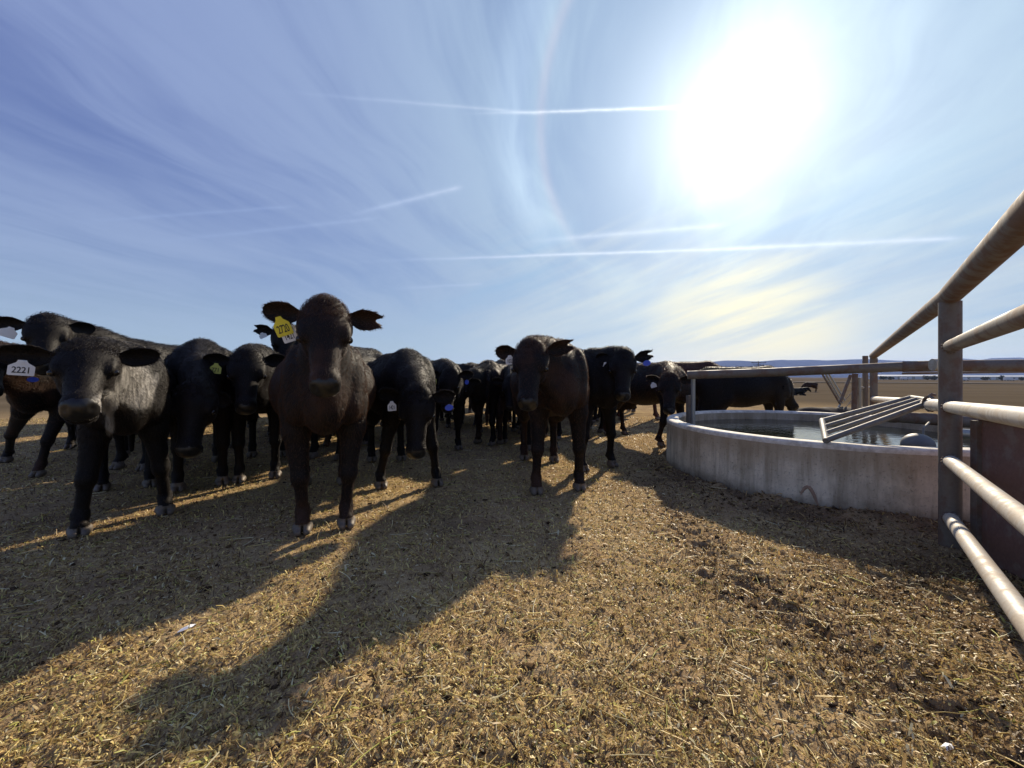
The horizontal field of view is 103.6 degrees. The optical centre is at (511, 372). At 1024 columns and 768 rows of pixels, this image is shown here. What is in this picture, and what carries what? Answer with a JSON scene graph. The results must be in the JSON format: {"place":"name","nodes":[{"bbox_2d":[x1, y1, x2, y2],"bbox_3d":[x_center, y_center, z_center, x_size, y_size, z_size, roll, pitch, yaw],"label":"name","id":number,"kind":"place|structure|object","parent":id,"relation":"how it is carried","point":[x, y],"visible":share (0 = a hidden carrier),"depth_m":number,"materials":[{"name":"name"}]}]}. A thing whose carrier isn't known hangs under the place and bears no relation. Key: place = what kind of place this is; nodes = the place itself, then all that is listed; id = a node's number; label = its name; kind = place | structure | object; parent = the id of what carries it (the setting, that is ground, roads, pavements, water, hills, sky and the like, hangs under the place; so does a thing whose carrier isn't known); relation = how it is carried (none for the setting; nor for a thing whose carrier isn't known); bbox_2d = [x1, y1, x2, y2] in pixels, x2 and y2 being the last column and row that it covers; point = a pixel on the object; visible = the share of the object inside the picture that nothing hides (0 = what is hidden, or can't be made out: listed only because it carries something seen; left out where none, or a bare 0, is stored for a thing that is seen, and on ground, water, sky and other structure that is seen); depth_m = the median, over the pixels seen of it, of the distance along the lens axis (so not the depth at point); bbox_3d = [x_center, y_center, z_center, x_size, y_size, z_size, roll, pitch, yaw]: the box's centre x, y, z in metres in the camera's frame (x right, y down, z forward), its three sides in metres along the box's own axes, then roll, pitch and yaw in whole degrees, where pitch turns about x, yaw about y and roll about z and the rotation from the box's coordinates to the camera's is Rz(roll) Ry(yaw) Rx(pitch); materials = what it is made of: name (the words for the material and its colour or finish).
{"place":"outdoors","nodes":[
{"label":"outdoors","id":0,"kind":"place"},
{"bbox_2d":[0,377,1023,767],"bbox_3d":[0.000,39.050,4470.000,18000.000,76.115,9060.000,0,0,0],"label":"ground","id":1,"kind":"structure","parent":0,"point":[1008,393],"depth_m":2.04,"materials":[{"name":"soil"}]},
{"bbox_2d":[0,341,65,477],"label":"cow","id":2,"kind":"object","parent":1,"relation":"on","point":[28,398],"visible":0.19,"depth_m":4.21},
{"bbox_2d":[0,336,177,539],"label":"cow","id":3,"kind":"object","parent":1,"relation":"on","point":[108,388],"visible":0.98,"depth_m":2.67},
{"bbox_2d":[64,422,137,448],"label":"cow","id":4,"kind":"object","parent":1,"relation":"on","point":[70,443],"visible":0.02,"depth_m":5.77},
{"bbox_2d":[0,311,231,471],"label":"cow","id":5,"kind":"object","parent":1,"relation":"on","point":[51,331],"visible":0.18,"depth_m":3.87},
{"bbox_2d":[125,435,130,453],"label":"cow","id":6,"kind":"object","parent":1,"relation":"on","point":[127,445],"depth_m":5.32},
{"bbox_2d":[178,624,195,631],"bbox_3d":[-1.387,1.087,1.720,0.023,0.011,0.070,7,5,38],"label":"white scrap","id":7,"kind":"object","parent":1,"relation":"on","point":[184,628],"visible":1,"depth_m":1.72,"materials":[{"name":"white paper"}]},
{"bbox_2d":[164,337,232,492],"bbox_3d":[-3.175,0.386,4.120,0.734,1.433,2.625,0,0,-38],"label":"cow","id":8,"kind":"object","parent":1,"relation":"on","point":[201,396],"visible":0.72,"depth_m":3.39},
{"bbox_2d":[202,342,286,483],"bbox_3d":[-2.776,0.404,4.464,0.750,1.394,2.461,0,0,-27],"label":"cow","id":9,"kind":"object","parent":1,"relation":"on","point":[250,367],"visible":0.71,"depth_m":3.84},
{"bbox_2d":[254,323,382,459],"bbox_3d":[-2.313,0.259,5.607,0.768,1.684,2.502,0,0,8],"label":"cow","id":10,"kind":"object","parent":1,"relation":"on","point":[279,345],"visible":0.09,"depth_m":5.00},
{"bbox_2d":[310,434,331,445],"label":"cow","id":11,"kind":"object","parent":1,"relation":"on","point":[324,444],"visible":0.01,"depth_m":5.98},
{"bbox_2d":[261,292,383,536],"bbox_3d":[-1.494,0.310,3.222,0.793,1.571,2.244,0,0,-25],"label":"cow","id":12,"kind":"object","parent":1,"relation":"on","point":[322,381],"visible":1,"depth_m":2.58},
{"bbox_2d":[362,428,396,445],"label":"cow","id":13,"kind":"object","parent":1,"relation":"on","point":[365,440],"depth_m":6.04},
{"bbox_2d":[366,348,455,489],"bbox_3d":[-1.152,0.435,4.205,0.723,1.335,2.326,0,0,-27],"label":"cow","id":14,"kind":"object","parent":1,"relation":"on","point":[408,395],"visible":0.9,"depth_m":3.69},
{"bbox_2d":[439,410,450,427],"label":"cow","id":15,"kind":"object","parent":1,"relation":"on","point":[448,423],"visible":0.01,"depth_m":7.97},
{"bbox_2d":[444,413,453,421],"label":"cow","id":16,"kind":"object","parent":1,"relation":"on","point":[451,417],"visible":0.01,"depth_m":9.28},
{"bbox_2d":[429,357,473,454],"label":"cow","id":17,"kind":"object","parent":1,"relation":"on","point":[449,374],"visible":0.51,"depth_m":5.23},
{"bbox_2d":[461,362,477,424],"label":"cow","id":18,"kind":"object","parent":1,"relation":"on","point":[462,413],"visible":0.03,"depth_m":8.48},
{"bbox_2d":[464,400,483,417],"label":"cow","id":19,"kind":"object","parent":1,"relation":"on","point":[469,409],"visible":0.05,"depth_m":10.96},
{"bbox_2d":[453,363,519,429],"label":"cow","id":20,"kind":"object","parent":1,"relation":"on","point":[463,366],"visible":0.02,"depth_m":7.78},
{"bbox_2d":[469,360,505,444],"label":"cow","id":21,"kind":"object","parent":1,"relation":"on","point":[477,409],"visible":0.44,"depth_m":6.07},
{"bbox_2d":[462,362,520,445],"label":"cow","id":22,"kind":"object","parent":1,"relation":"on","point":[475,389],"visible":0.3,"depth_m":5.95},
{"bbox_2d":[495,359,511,422],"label":"cow","id":23,"kind":"object","parent":1,"relation":"on","point":[510,412],"visible":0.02,"depth_m":8.66},
{"bbox_2d":[492,364,516,442],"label":"cow","id":24,"kind":"object","parent":1,"relation":"on","point":[505,382],"visible":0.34,"depth_m":5.83},
{"bbox_2d":[0,427,1023,767],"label":"manure clods","id":25,"kind":"object","parent":1,"relation":"on","point":[532,665],"visible":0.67,"depth_m":1.63,"materials":[{"name":"brown soil"}]},
{"bbox_2d":[494,334,589,495],"bbox_3d":[0.357,0.392,4.162,0.839,1.418,2.316,0,0,6],"label":"cow","id":26,"kind":"object","parent":1,"relation":"on","point":[549,378],"visible":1,"depth_m":3.44},
{"bbox_2d":[545,406,603,439],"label":"cow","id":27,"kind":"object","parent":1,"relation":"on","point":[559,431],"visible":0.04,"depth_m":6.81},
{"bbox_2d":[527,345,654,472],"bbox_3d":[0.761,0.408,5.041,0.708,1.386,2.173,0,0,-25],"label":"cow","id":28,"kind":"object","parent":1,"relation":"on","point":[612,371],"visible":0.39,"depth_m":4.33},
{"bbox_2d":[593,407,600,422],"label":"cow","id":29,"kind":"object","parent":1,"relation":"on","point":[596,416],"visible":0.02,"depth_m":8.72},
{"bbox_2d":[601,361,695,446],"bbox_3d":[2.181,0.464,6.416,0.857,1.269,2.041,0,0,-16],"label":"cow","id":30,"kind":"object","parent":1,"relation":"on","point":[666,385],"visible":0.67,"depth_m":5.96},
{"bbox_2d":[653,360,719,419],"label":"cow","id":31,"kind":"object","parent":1,"relation":"on","point":[692,366],"visible":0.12,"depth_m":9.27},
{"bbox_2d":[695,365,798,410],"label":"cow","id":32,"kind":"object","parent":1,"relation":"on","point":[775,393],"visible":0.6,"depth_m":6.24},
{"bbox_2d":[794,387,810,395],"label":"cow","id":33,"kind":"object","parent":1,"relation":"on","point":[801,391],"visible":0.63,"depth_m":39.80},
{"bbox_2d":[800,382,817,391],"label":"cow","id":34,"kind":"object","parent":1,"relation":"on","point":[811,384],"visible":0.82,"depth_m":53.75},
{"bbox_2d":[666,410,969,522],"bbox_3d":[3.350,0.900,4.400,3.124,0.700,3.124,0,0,0],"label":"water tank","id":35,"kind":"object","parent":1,"relation":"on","point":[887,478],"visible":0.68,"depth_m":3.23,"materials":[{"name":"concrete"}]},
{"bbox_2d":[686,359,1023,423],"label":"pipe rail","id":36,"kind":"object","parent":35,"relation":"on","point":[930,366],"visible":0.73,"depth_m":4.49,"materials":[{"name":"metal"}]},
{"bbox_2d":[819,393,936,443],"bbox_3d":[2.933,0.350,3.296,0.934,0.399,0.637,0,0,15],"label":"steel grate","id":37,"kind":"object","parent":35,"relation":"on","point":[895,408],"visible":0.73,"depth_m":3.23,"materials":[{"name":"grey metal"}]},
{"bbox_2d":[885,412,979,438],"bbox_3d":[4.350,0.802,3.916,0.937,0.796,0.686,0,0,22],"label":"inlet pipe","id":38,"kind":"object","parent":35,"relation":"on","point":[919,418],"visible":0.06,"depth_m":4.19,"materials":[{"name":"metal"}]},
{"bbox_2d":[797,407,850,412],"bbox_3d":[6.082,0.897,7.900,3.200,0.466,1.300,0,0,0],"label":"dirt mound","id":39,"kind":"object","parent":1,"relation":"on","point":[830,409],"visible":0.19,"depth_m":7.68,"materials":[{"name":"brown soil"}]},
{"bbox_2d":[822,374,845,406],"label":"leaning gate","id":40,"kind":"structure","parent":1,"relation":"on","point":[837,397],"depth_m":8.19,"materials":[{"name":"grey metal"}]},
{"bbox_2d":[839,356,869,413],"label":"corner posts","id":41,"kind":"object","parent":1,"relation":"on","point":[858,400],"visible":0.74,"depth_m":7.28,"materials":[{"name":"metal"}]},
{"bbox_2d":[868,375,937,378],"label":"farm shed","id":42,"kind":"structure","parent":1,"relation":"on","point":[910,376],"depth_m":400.00,"materials":[{"name":"white metal"}]},
{"bbox_2d":[922,375,932,379],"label":"tree","id":43,"kind":"object","parent":1,"relation":"on","point":[927,377],"visible":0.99,"depth_m":339.20,"materials":[{"name":"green plant"}]},
{"bbox_2d":[869,190,1023,640],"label":"pipe fence","id":44,"kind":"object","parent":1,"relation":"on","point":[1000,243],"visible":0.98,"depth_m":2.06,"materials":[{"name":"grey metal"}]},
{"bbox_2d":[940,742,953,750],"bbox_3d":[1.283,1.104,1.189,0.060,0.009,0.020,0,6,-17],"label":"white scrap","id":45,"kind":"object","parent":1,"relation":"on","point":[945,744],"visible":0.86,"depth_m":1.19,"materials":[{"name":"white paper"}]},
{"bbox_2d":[963,375,1023,379],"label":"farm shed","id":46,"kind":"structure","parent":1,"relation":"on","point":[978,377],"depth_m":390.50,"materials":[{"name":"white metal"}]},
{"bbox_2d":[970,418,1023,578],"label":"steel box","id":47,"kind":"object","parent":1,"relation":"on","point":[997,454],"visible":0.55,"depth_m":2.29,"materials":[{"name":"metal"}]},
{"bbox_2d":[1003,377,1015,380],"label":"parked van","id":48,"kind":"object","parent":1,"relation":"on","point":[1009,378],"visible":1,"depth_m":319.00,"materials":[{"name":"white paint"}]},
{"bbox_2d":[0,0,1023,363],"label":"sky","id":49,"kind":"structure","parent":0,"point":[677,180],"materials":[{"name":"blue"}]},
{"bbox_2d":[637,357,1023,377],"bbox_3d":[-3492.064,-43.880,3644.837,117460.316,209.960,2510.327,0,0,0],"label":"hills","id":50,"kind":"structure","parent":0,"point":[777,363],"depth_m":3731.33,"materials":[{"name":"blue"}]},
{"bbox_2d":[693,419,969,446],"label":"water","id":51,"kind":"structure","parent":0,"point":[811,430],"depth_m":4.66,"materials":[{"name":"black liquid"}]},
{"bbox_2d":[900,422,936,446],"bbox_3d":[3.735,0.614,3.723,0.235,0.302,0.369,0,0,38],"label":"float ball","id":52,"kind":"object","parent":51,"relation":"on","point":[918,439],"visible":0.49,"depth_m":3.62,"materials":[{"name":"metal"}]},
{"bbox_2d":[792,381,970,382],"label":"road","id":53,"kind":"structure","parent":0,"point":[908,382],"depth_m":161.03,"materials":[{"name":"grey asphalt"}]}
]}

